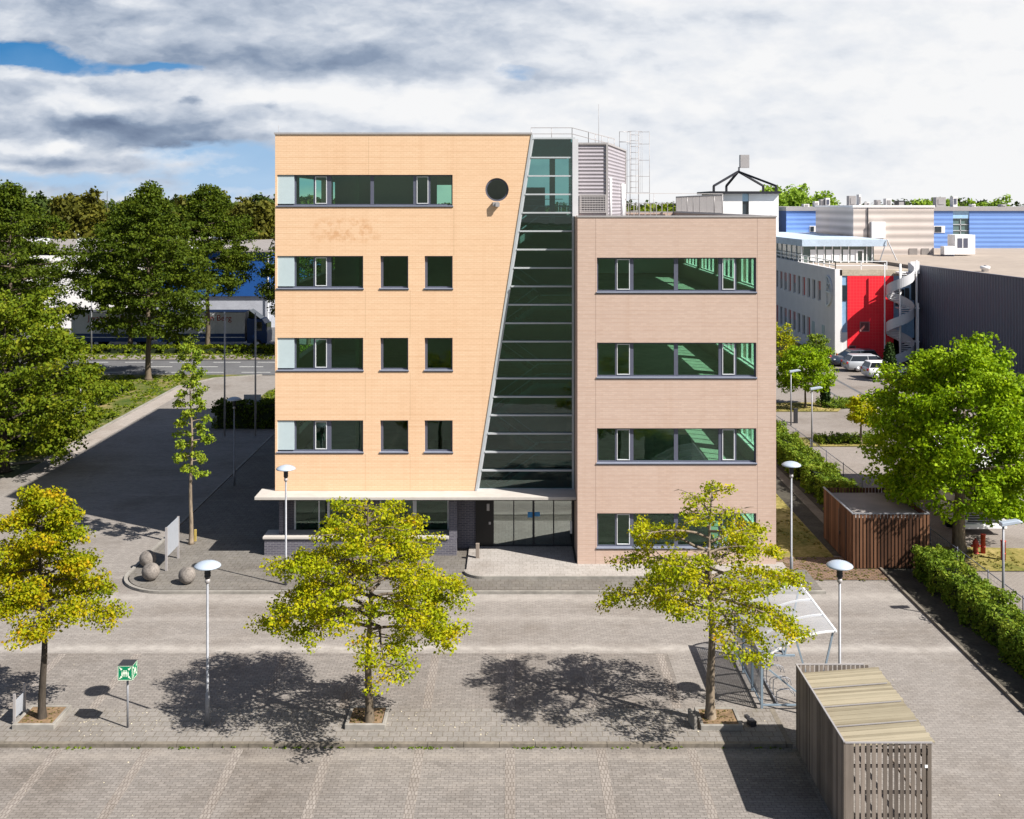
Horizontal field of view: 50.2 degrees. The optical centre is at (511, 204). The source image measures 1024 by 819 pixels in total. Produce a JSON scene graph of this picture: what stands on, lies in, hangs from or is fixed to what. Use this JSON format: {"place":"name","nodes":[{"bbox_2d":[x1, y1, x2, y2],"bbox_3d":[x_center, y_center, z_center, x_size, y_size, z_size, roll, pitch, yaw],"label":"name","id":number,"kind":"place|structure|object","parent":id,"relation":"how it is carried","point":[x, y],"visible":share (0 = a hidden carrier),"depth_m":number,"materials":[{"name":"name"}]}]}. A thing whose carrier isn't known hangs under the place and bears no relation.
{"place":"outdoors","nodes":[
{"label":"outdoors","id":0,"kind":"place"},
{"bbox_2d":[0,360,274,374],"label":"road","id":1,"kind":"structure","parent":0,"point":[172,367],"depth_m":101.16,"materials":[{"name":"grey asphalt"}]},
{"bbox_2d":[9,353,274,462],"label":"grass","id":2,"kind":"structure","parent":0,"point":[125,399],"depth_m":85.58,"materials":[{"name":"green plant"}]},
{"bbox_2d":[0,221,45,299],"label":"plane tree","id":3,"kind":"object","parent":2,"relation":"on","point":[2,246],"visible":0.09,"depth_m":110.98,"materials":[{"name":"green plant"}]},
{"bbox_2d":[0,179,101,371],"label":"plane tree","id":4,"kind":"object","parent":2,"relation":"on","point":[11,195],"visible":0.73,"depth_m":92.13,"materials":[{"name":"green plant"}]},
{"bbox_2d":[66,195,184,344],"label":"plane tree","id":5,"kind":"object","parent":2,"relation":"on","point":[88,245],"visible":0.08,"depth_m":111.56,"materials":[{"name":"green plant"}]},
{"bbox_2d":[70,179,225,379],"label":"plane tree","id":6,"kind":"object","parent":2,"relation":"on","point":[164,241],"visible":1,"depth_m":91.79,"materials":[{"name":"green plant"}]},
{"bbox_2d":[142,183,266,344],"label":"plane tree","id":7,"kind":"object","parent":2,"relation":"on","point":[223,226],"visible":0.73,"depth_m":110.19,"materials":[{"name":"green plant"}]},
{"bbox_2d":[254,200,334,347],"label":"plane tree","id":8,"kind":"object","parent":2,"relation":"on","point":[268,270],"visible":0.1,"depth_m":108.44,"materials":[{"name":"green plant"}]},
{"bbox_2d":[20,355,274,359],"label":"pavement","id":9,"kind":"structure","parent":0,"point":[171,358],"depth_m":105.96,"materials":[{"name":"grey concrete"}]},
{"bbox_2d":[2,327,318,345],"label":"yard","id":10,"kind":"structure","parent":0,"point":[301,341],"depth_m":118.82,"materials":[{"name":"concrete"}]},
{"bbox_2d":[71,310,156,344],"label":"truck trailer","id":11,"kind":"object","parent":10,"relation":"on","point":[80,323],"visible":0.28,"depth_m":114.00,"materials":[{"name":"white paint"}]},
{"bbox_2d":[157,309,271,344],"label":"box truck","id":12,"kind":"object","parent":10,"relation":"on","point":[239,325],"visible":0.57,"depth_m":114.00,"materials":[{"name":"blue paint"}]},
{"bbox_2d":[0,709,784,740],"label":"pavement","id":13,"kind":"structure","parent":0,"point":[301,724],"depth_m":31.19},
{"bbox_2d":[13,684,25,722],"bbox_3d":[-14.260,14.460,31.625,0.060,0.880,0.710,0,0,0],"label":"parking sign","id":14,"kind":"object","parent":13,"relation":"on","point":[19,704],"visible":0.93,"depth_m":31.59,"materials":[{"name":"metal"}]},
{"bbox_2d":[12,705,71,729],"bbox_3d":[-13.600,14.834,31.625,1.200,0.172,1.250,0,0,0],"label":"tree planter","id":15,"kind":"object","parent":13,"relation":"on","point":[29,720],"visible":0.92,"depth_m":31.39,"materials":[{"name":"concrete"}]},
{"bbox_2d":[0,484,133,719],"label":"oak tree","id":16,"kind":"object","parent":15,"relation":"in","point":[35,545],"visible":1,"depth_m":31.13,"materials":[{"name":"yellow plant"}]},
{"bbox_2d":[118,659,137,727],"bbox_3d":[-10.951,13.972,31.123,0.418,1.857,0.418,0,0,0],"label":"assembly point sign","id":17,"kind":"object","parent":13,"relation":"on","point":[127,669],"visible":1,"depth_m":30.98,"materials":[{"name":"metal"}]},
{"bbox_2d":[194,560,220,725],"bbox_3d":[-8.721,12.550,31.286,0.770,4.700,0.770,0,0,0],"label":"mushroom lamp","id":18,"kind":"object","parent":13,"relation":"on","point":[206,566],"visible":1,"depth_m":31.25,"materials":[{"name":"metal"}]},
{"bbox_2d":[345,705,389,729],"bbox_3d":[-4.175,14.834,31.600,1.150,0.172,1.200,0,0,0],"label":"tree planter","id":19,"kind":"object","parent":13,"relation":"on","point":[355,718],"visible":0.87,"depth_m":31.43,"materials":[{"name":"concrete"}]},
{"bbox_2d":[243,496,476,722],"bbox_3d":[-4.203,11.640,31.337,6.382,6.529,6.161,0,0,27],"label":"oak tree","id":20,"kind":"object","parent":19,"relation":"in","point":[316,597],"visible":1,"depth_m":30.38,"materials":[{"name":"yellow plant"}]},
{"bbox_2d":[688,707,742,730],"bbox_3d":[5.808,14.720,31.525,1.483,0.400,1.150,0,0,0],"label":"tree planter","id":21,"kind":"object","parent":13,"relation":"on","point":[727,718],"visible":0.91,"depth_m":31.25,"materials":[{"name":"concrete"}]},
{"bbox_2d":[593,480,816,719],"bbox_3d":[5.507,11.431,31.592,6.401,6.953,6.095,0,0,0],"label":"oak tree","id":22,"kind":"object","parent":21,"relation":"in","point":[679,571],"visible":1,"depth_m":30.98,"materials":[{"name":"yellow plant"}]},
{"bbox_2d":[0,210,894,477],"bbox_3d":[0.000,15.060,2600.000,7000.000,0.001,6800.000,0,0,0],"label":"ground","id":23,"kind":"structure","parent":0,"point":[18,469],"depth_m":62.36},
{"bbox_2d":[1,190,51,235],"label":"background tree","id":24,"kind":"object","parent":23,"relation":"on","point":[41,201],"visible":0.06,"depth_m":188.72,"materials":[{"name":"green plant"}]},
{"bbox_2d":[8,416,46,449],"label":"shrub","id":25,"kind":"object","parent":23,"relation":"on","point":[22,441],"visible":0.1,"depth_m":66.72,"materials":[{"name":"green plant"}]},
{"bbox_2d":[0,287,119,472],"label":"broad tree","id":26,"kind":"object","parent":23,"relation":"on","point":[44,347],"visible":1,"depth_m":60.87,"materials":[{"name":"green plant"}]},
{"bbox_2d":[8,379,134,406],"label":"shrub","id":27,"kind":"object","parent":23,"relation":"on","point":[124,386],"visible":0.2,"depth_m":85.13,"materials":[{"name":"green plant"}]},
{"bbox_2d":[40,185,110,238],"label":"background tree","id":28,"kind":"object","parent":23,"relation":"on","point":[80,213],"visible":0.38,"depth_m":178.83,"materials":[{"name":"green plant"}]},
{"bbox_2d":[15,343,311,353],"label":"hedge","id":29,"kind":"object","parent":23,"relation":"on","point":[218,348],"visible":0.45,"depth_m":109.38,"materials":[{"name":"green plant"}]},
{"bbox_2d":[8,237,320,327],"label":"warehouse","id":30,"kind":"structure","parent":23,"relation":"on","point":[245,298],"depth_m":133.30,"materials":[{"name":"white paint"}]},
{"bbox_2d":[228,196,274,239],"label":"background tree","id":31,"kind":"object","parent":23,"relation":"on","point":[262,213],"visible":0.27,"depth_m":175.36,"materials":[{"name":"green plant"}]},
{"bbox_2d":[626,202,675,211],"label":"woodland","id":32,"kind":"object","parent":23,"relation":"on","point":[659,207],"depth_m":207.56,"materials":[{"name":"green plant"}]},
{"bbox_2d":[697,155,780,282],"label":"tower","id":33,"kind":"structure","parent":23,"relation":"on","point":[763,202],"depth_m":140.00,"materials":[{"name":"metal"}]},
{"bbox_2d":[545,197,1023,211],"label":"woodland","id":34,"kind":"object","parent":23,"relation":"on","point":[1016,203],"visible":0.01,"depth_m":393.69,"materials":[{"name":"plant"}]},
{"bbox_2d":[760,183,815,205],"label":"background tree","id":35,"kind":"object","parent":23,"relation":"on","point":[795,196],"visible":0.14,"depth_m":230.99,"materials":[{"name":"green plant"}]},
{"bbox_2d":[798,190,840,205],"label":"background tree","id":36,"kind":"object","parent":23,"relation":"on","point":[811,199],"visible":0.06,"depth_m":237.45,"materials":[{"name":"green plant"}]},
{"bbox_2d":[815,205,934,254],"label":"warehouse","id":37,"kind":"structure","parent":23,"relation":"on","point":[906,229],"depth_m":130.00,"materials":[{"name":"white paint"}]},
{"bbox_2d":[870,222,884,237],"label":"door","id":38,"kind":"structure","parent":37,"relation":"in","point":[877,229],"depth_m":129.51,"materials":[{"name":"white paint"}]},
{"bbox_2d":[779,206,1023,247],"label":"warehouse","id":39,"kind":"structure","parent":23,"relation":"on","point":[994,227],"depth_m":150.00,"materials":[{"name":"metal"}]},
{"bbox_2d":[953,218,968,233],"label":"window","id":40,"kind":"structure","parent":39,"relation":"in","point":[960,225],"depth_m":150.30,"materials":[{"name":"white glass"}]},
{"bbox_2d":[964,194,1012,205],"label":"background tree","id":41,"kind":"object","parent":23,"relation":"on","point":[994,202],"visible":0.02,"depth_m":260.49,"materials":[{"name":"green plant"}]},
{"bbox_2d":[129,434,821,589],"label":"pavement","id":42,"kind":"structure","parent":0,"point":[232,525],"depth_m":46.39,"materials":[{"name":"grey concrete"}]},
{"bbox_2d":[141,563,159,580],"bbox_3d":[-14.337,14.565,43.351,0.701,0.692,0.701,0,0,0],"label":"stone ball","id":43,"kind":"object","parent":42,"relation":"on","point":[150,572],"visible":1,"depth_m":43.11,"materials":[{"name":"stone"}]},
{"bbox_2d":[165,516,178,570],"bbox_3d":[-14.070,14.020,45.250,0.080,1.760,1.660,0,0,0],"label":"sign board","id":44,"kind":"object","parent":42,"relation":"on","point":[171,536],"visible":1,"depth_m":45.07,"materials":[{"name":"metal"}]},
{"bbox_2d":[178,567,195,583],"bbox_3d":[-12.781,14.580,42.944,0.667,0.666,0.667,0,0,0],"label":"stone ball","id":45,"kind":"object","parent":42,"relation":"on","point":[186,575],"visible":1,"depth_m":42.73,"materials":[{"name":"stone"}]},
{"bbox_2d":[171,342,215,544],"bbox_3d":[-14.004,10.448,47.957,1.903,8.913,2.107,0,0,13],"label":"columnar tree","id":46,"kind":"object","parent":42,"relation":"on","point":[192,369],"visible":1,"depth_m":47.88,"materials":[{"name":"green plant"}]},
{"bbox_2d":[276,464,295,585],"bbox_3d":[-8.860,12.550,42.800,0.770,4.700,0.770,0,0,0],"label":"mushroom lamp","id":47,"kind":"object","parent":42,"relation":"on","point":[286,468],"visible":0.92,"depth_m":42.76,"materials":[{"name":"metal"}]},
{"bbox_2d":[464,569,776,578],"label":"kerb","id":48,"kind":"structure","parent":42,"relation":"on","point":[466,573],"depth_m":43.45,"materials":[{"name":"concrete"}]},
{"bbox_2d":[466,546,786,575],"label":"entrance platform","id":49,"kind":"structure","parent":42,"relation":"on","point":[525,561],"depth_m":44.80,"materials":[{"name":"grey concrete"}]},
{"bbox_2d":[781,461,800,571],"bbox_3d":[11.100,12.550,43.400,0.770,4.700,0.770,0,0,0],"label":"mushroom lamp","id":50,"kind":"object","parent":42,"relation":"on","point":[791,465],"visible":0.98,"depth_m":43.36,"materials":[{"name":"metal"}]},
{"bbox_2d":[0,375,1023,818],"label":"courtyard paving","id":51,"kind":"structure","parent":0,"point":[126,487],"depth_m":38.48,"materials":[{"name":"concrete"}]},
{"bbox_2d":[45,387,189,464],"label":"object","id":52,"kind":"object","parent":51,"relation":"on","point":[96,437],"visible":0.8,"depth_m":74.86,"materials":[{"name":"grey concrete"}]},
{"bbox_2d":[10,374,261,465],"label":"kerb","id":53,"kind":"structure","parent":51,"relation":"on","point":[89,434],"depth_m":76.89,"materials":[{"name":"concrete"}]},
{"bbox_2d":[254,312,256,435],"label":"flagpole","id":54,"kind":"object","parent":51,"relation":"on","point":[255,404],"visible":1,"depth_m":70.30,"materials":[{"name":"metal"}]},
{"bbox_2d":[210,397,304,428],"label":"hedge","id":55,"kind":"object","parent":51,"relation":"on","point":[244,415],"visible":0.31,"depth_m":73.18,"materials":[{"name":"green plant"}]},
{"bbox_2d":[0,708,792,747],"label":"kerb","id":56,"kind":"structure","parent":51,"relation":"on","point":[787,742],"depth_m":30.17,"materials":[{"name":"grey concrete"}]},
{"bbox_2d":[0,653,828,818],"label":"parking bays","id":57,"kind":"object","parent":51,"relation":"on","point":[469,783],"visible":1,"depth_m":29.36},
{"bbox_2d":[0,654,718,818],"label":"bay markings","id":58,"kind":"object","parent":57,"relation":"on","point":[315,790],"visible":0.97,"depth_m":29.41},
{"bbox_2d":[32,746,781,749],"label":"weeds","id":59,"kind":"object","parent":57,"relation":"on","point":[430,747],"visible":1,"depth_m":30.11,"materials":[{"name":"green plant"}]},
{"bbox_2d":[124,434,825,593],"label":"kerb","id":60,"kind":"structure","parent":51,"relation":"on","point":[127,583],"depth_m":42.06,"materials":[{"name":"concrete"}]},
{"bbox_2d":[254,104,776,563],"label":"office building","id":61,"kind":"structure","parent":51,"relation":"on","point":[496,354],"depth_m":46.70,"materials":[{"name":"beige brick"}]},
{"bbox_2d":[276,420,363,453],"bbox_3d":[-8.202,9.932,46.787,3.736,1.425,0.265,0,0,0],"label":"window","id":62,"kind":"structure","parent":61,"relation":"in","point":[328,450],"depth_m":46.84,"materials":[{"name":"grey metal"}]},
{"bbox_2d":[276,338,363,371],"bbox_3d":[-8.202,6.417,46.787,3.736,1.455,0.265,0,0,0],"label":"window","id":63,"kind":"structure","parent":61,"relation":"in","point":[328,368],"depth_m":46.84,"materials":[{"name":"grey metal"}]},
{"bbox_2d":[276,256,363,289],"bbox_3d":[-8.202,2.917,46.787,3.736,1.455,0.265,0,0,0],"label":"window","id":64,"kind":"structure","parent":61,"relation":"in","point":[328,286],"depth_m":46.84,"materials":[{"name":"grey metal"}]},
{"bbox_2d":[276,175,452,206],"bbox_3d":[-6.290,-0.583,46.787,7.559,1.395,0.265,0,0,0],"label":"window","id":65,"kind":"structure","parent":61,"relation":"in","point":[328,203],"depth_m":46.84,"materials":[{"name":"grey metal"}]},
{"bbox_2d":[379,420,408,453],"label":"window","id":66,"kind":"structure","parent":61,"relation":"in","point":[383,451],"depth_m":46.84,"materials":[{"name":"grey metal"}]},
{"bbox_2d":[424,420,452,453],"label":"window","id":67,"kind":"structure","parent":61,"relation":"in","point":[427,451],"depth_m":46.84,"materials":[{"name":"grey metal"}]},
{"bbox_2d":[424,338,452,371],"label":"window","id":68,"kind":"structure","parent":61,"relation":"in","point":[427,369],"depth_m":46.84,"materials":[{"name":"grey metal"}]},
{"bbox_2d":[424,256,452,289],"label":"window","id":69,"kind":"structure","parent":61,"relation":"in","point":[427,287],"depth_m":46.84,"materials":[{"name":"grey metal"}]},
{"bbox_2d":[476,501,492,545],"bbox_3d":[-1.190,13.595,47.315,0.754,2.390,0.090,0,0,0],"label":"door","id":70,"kind":"structure","parent":61,"relation":"in","point":[484,509],"depth_m":47.30,"materials":[{"name":"black paint"}]},
{"bbox_2d":[596,513,755,549],"bbox_3d":[6.785,13.456,45.087,6.625,1.488,0.265,0,0,0],"label":"window","id":71,"kind":"structure","parent":61,"relation":"in","point":[616,546],"depth_m":45.14,"materials":[{"name":"glass"}]},
{"bbox_2d":[596,428,756,464],"bbox_3d":[6.785,9.962,45.087,6.625,1.502,0.265,0,0,0],"label":"window","id":72,"kind":"structure","parent":61,"relation":"in","point":[720,461],"depth_m":45.14,"materials":[{"name":"green glass"}]},
{"bbox_2d":[596,343,756,378],"bbox_3d":[6.785,6.432,45.087,6.625,1.502,0.265,0,0,0],"label":"window","id":73,"kind":"structure","parent":61,"relation":"in","point":[720,375],"depth_m":45.14,"materials":[{"name":"green glass"}]},
{"bbox_2d":[596,258,756,293],"bbox_3d":[6.785,2.923,45.087,6.625,1.487,0.265,0,0,0],"label":"window","id":74,"kind":"structure","parent":61,"relation":"in","point":[720,290],"depth_m":45.14,"materials":[{"name":"green glass"}]},
{"bbox_2d":[737,429,753,451],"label":"window","id":75,"kind":"structure","parent":61,"relation":"in","point":[747,435],"depth_m":49.14,"materials":[{"name":"glass"}]},
{"bbox_2d":[737,344,753,370],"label":"window","id":76,"kind":"structure","parent":61,"relation":"in","point":[745,348],"depth_m":49.35,"materials":[{"name":"glass"}]},
{"bbox_2d":[737,259,753,288],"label":"window","id":77,"kind":"structure","parent":61,"relation":"in","point":[744,262],"depth_m":49.65,"materials":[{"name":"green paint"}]},
{"bbox_2d":[755,643,795,703],"bbox_3d":[8.219,14.656,34.400,0.588,0.638,3.500,0,0,0],"label":"bicycle rack","id":78,"kind":"object","parent":51,"relation":"on","point":[769,688],"visible":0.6,"depth_m":33.66,"materials":[{"name":"metal"}]},
{"bbox_2d":[733,584,836,708],"bbox_3d":[8.488,13.821,34.400,2.315,2.372,4.000,0,0,0],"label":"bicycle shelter","id":79,"kind":"object","parent":51,"relation":"on","point":[752,669],"visible":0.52,"depth_m":33.72,"materials":[{"name":"white metal"}]},
{"bbox_2d":[826,560,852,663],"bbox_3d":[9.480,12.650,31.600,0.770,4.700,0.770,0,0,0],"label":"mushroom lamp","id":80,"kind":"object","parent":51,"relation":"on","point":[840,566],"visible":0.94,"depth_m":31.56,"materials":[{"name":"metal"}]},
{"bbox_2d":[795,664,934,818],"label":"wooden shed","id":81,"kind":"structure","parent":51,"relation":"on","point":[843,715],"depth_m":26.80,"materials":[{"name":"grey wood"}]},
{"bbox_2d":[0,0,1023,205],"label":"sky","id":82,"kind":"structure","parent":0,"point":[872,99],"materials":[{"name":"white"}]},
{"bbox_2d":[776,467,823,523],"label":"path","id":83,"kind":"structure","parent":0,"point":[804,499],"depth_m":55.96,"materials":[{"name":"grey concrete"}]},
{"bbox_2d":[776,494,833,556],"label":"lawn","id":84,"kind":"structure","parent":0,"point":[806,548],"depth_m":49.00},
{"bbox_2d":[776,557,889,579],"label":"path","id":85,"kind":"structure","parent":0,"point":[818,561],"depth_m":44.70,"materials":[{"name":"brick"}]},
{"bbox_2d":[750,343,1023,570],"bbox_3d":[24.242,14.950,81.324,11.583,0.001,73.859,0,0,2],"label":"grass","id":86,"kind":"structure","parent":0,"point":[1018,555],"depth_m":46.95,"materials":[{"name":"green plant"}]},
{"bbox_2d":[776,351,1023,609],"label":"side parking lot","id":87,"kind":"structure","parent":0,"point":[826,422],"depth_m":66.34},
{"bbox_2d":[776,322,800,366],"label":"tree","id":88,"kind":"object","parent":87,"relation":"on","point":[783,335],"visible":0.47,"depth_m":97.69,"materials":[{"name":"green plant"}]},
{"bbox_2d":[776,344,838,406],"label":"tree","id":89,"kind":"object","parent":87,"relation":"on","point":[812,362],"visible":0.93,"depth_m":79.77,"materials":[{"name":"green plant"}]},
{"bbox_2d":[802,333,831,363],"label":"tree","id":90,"kind":"object","parent":87,"relation":"on","point":[814,342],"visible":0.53,"depth_m":92.04,"materials":[{"name":"green plant"}]},
{"bbox_2d":[815,395,851,408],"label":"hedge","id":91,"kind":"object","parent":87,"relation":"on","point":[841,402],"visible":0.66,"depth_m":80.75,"materials":[{"name":"green plant"}]},
{"bbox_2d":[776,232,915,358],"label":"office building","id":92,"kind":"structure","parent":87,"relation":"on","point":[830,287],"depth_m":109.94,"materials":[{"name":"white paint"}]},
{"bbox_2d":[813,430,883,443],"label":"hedge","id":93,"kind":"object","parent":87,"relation":"on","point":[844,438],"visible":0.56,"depth_m":68.38,"materials":[{"name":"green plant"}]},
{"bbox_2d":[828,348,880,365],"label":"parked car","id":94,"kind":"object","parent":87,"relation":"on","point":[836,359],"visible":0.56,"depth_m":101.37,"materials":[{"name":"paint"}]},
{"bbox_2d":[844,393,877,444],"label":"tree","id":95,"kind":"object","parent":87,"relation":"on","point":[858,412],"visible":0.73,"depth_m":67.78,"materials":[{"name":"yellow plant"}]},
{"bbox_2d":[841,353,882,371],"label":"parked car","id":96,"kind":"object","parent":87,"relation":"on","point":[853,361],"visible":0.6,"depth_m":97.87,"materials":[{"name":"silver metal"}]},
{"bbox_2d":[860,360,907,378],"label":"parked car","id":97,"kind":"object","parent":87,"relation":"on","point":[867,367],"visible":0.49,"depth_m":93.86,"materials":[{"name":"white paint"}]},
{"bbox_2d":[882,341,896,379],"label":"conifer","id":98,"kind":"object","parent":87,"relation":"on","point":[889,353],"visible":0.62,"depth_m":92.05,"materials":[{"name":"green plant"}]},
{"bbox_2d":[884,260,919,363],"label":"spiral stair","id":99,"kind":"object","parent":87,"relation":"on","point":[900,300],"visible":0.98,"depth_m":103.30,"materials":[{"name":"grey metal"}]},
{"bbox_2d":[856,331,1023,552],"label":"maple tree","id":100,"kind":"object","parent":87,"relation":"on","point":[973,375],"visible":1,"depth_m":45.64,"materials":[{"name":"green plant"}]},
{"bbox_2d":[887,433,1006,528],"bbox_3d":[21.328,13.196,54.200,2.432,3.593,9.600,0,0,0],"label":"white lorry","id":101,"kind":"object","parent":87,"relation":"on","point":[972,522],"visible":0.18,"depth_m":49.55,"materials":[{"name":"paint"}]},
{"bbox_2d":[776,459,1023,705],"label":"soil bed","id":102,"kind":"object","parent":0,"point":[980,651],"visible":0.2,"depth_m":40.42,"materials":[{"name":"brown soil"}]},
{"bbox_2d":[776,420,862,509],"bbox_3d":[16.122,14.254,64.497,1.953,1.866,27.453,0,0,0],"label":"hedge","id":103,"kind":"object","parent":102,"relation":"on","point":[815,473],"visible":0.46,"depth_m":57.85,"materials":[{"name":"green plant"}]},
{"bbox_2d":[823,487,929,568],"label":"wooden shed","id":104,"kind":"structure","parent":102,"relation":"on","point":[873,528],"depth_m":44.95,"materials":[{"name":"wood"}]},
{"bbox_2d":[776,415,1023,613],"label":"wire fence","id":105,"kind":"object","parent":102,"relation":"on","point":[987,570],"visible":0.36,"depth_m":47.20,"materials":[{"name":"metal"}]},
{"bbox_2d":[879,567,1023,712],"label":"kerb","id":106,"kind":"structure","parent":102,"relation":"on","point":[1020,706],"depth_m":37.02,"materials":[{"name":"grey concrete"}]},
{"bbox_2d":[910,544,1023,678],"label":"hedge","id":107,"kind":"object","parent":102,"relation":"on","point":[966,592],"visible":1,"depth_m":38.73,"materials":[{"name":"green plant"}]},
{"bbox_2d":[999,519,1022,596],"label":"street lamp","id":108,"kind":"object","parent":102,"relation":"on","point":[1002,524],"visible":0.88,"depth_m":38.76,"materials":[{"name":"metal"}]},
{"bbox_2d":[874,248,1023,387],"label":"warehouse","id":109,"kind":"structure","parent":0,"point":[962,294],"depth_m":97.76,"materials":[{"name":"grey metal"}]},
{"bbox_2d":[947,234,974,253],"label":"roof unit","id":110,"kind":"structure","parent":109,"relation":"on","point":[963,243],"depth_m":126.85,"materials":[{"name":"white paint"}]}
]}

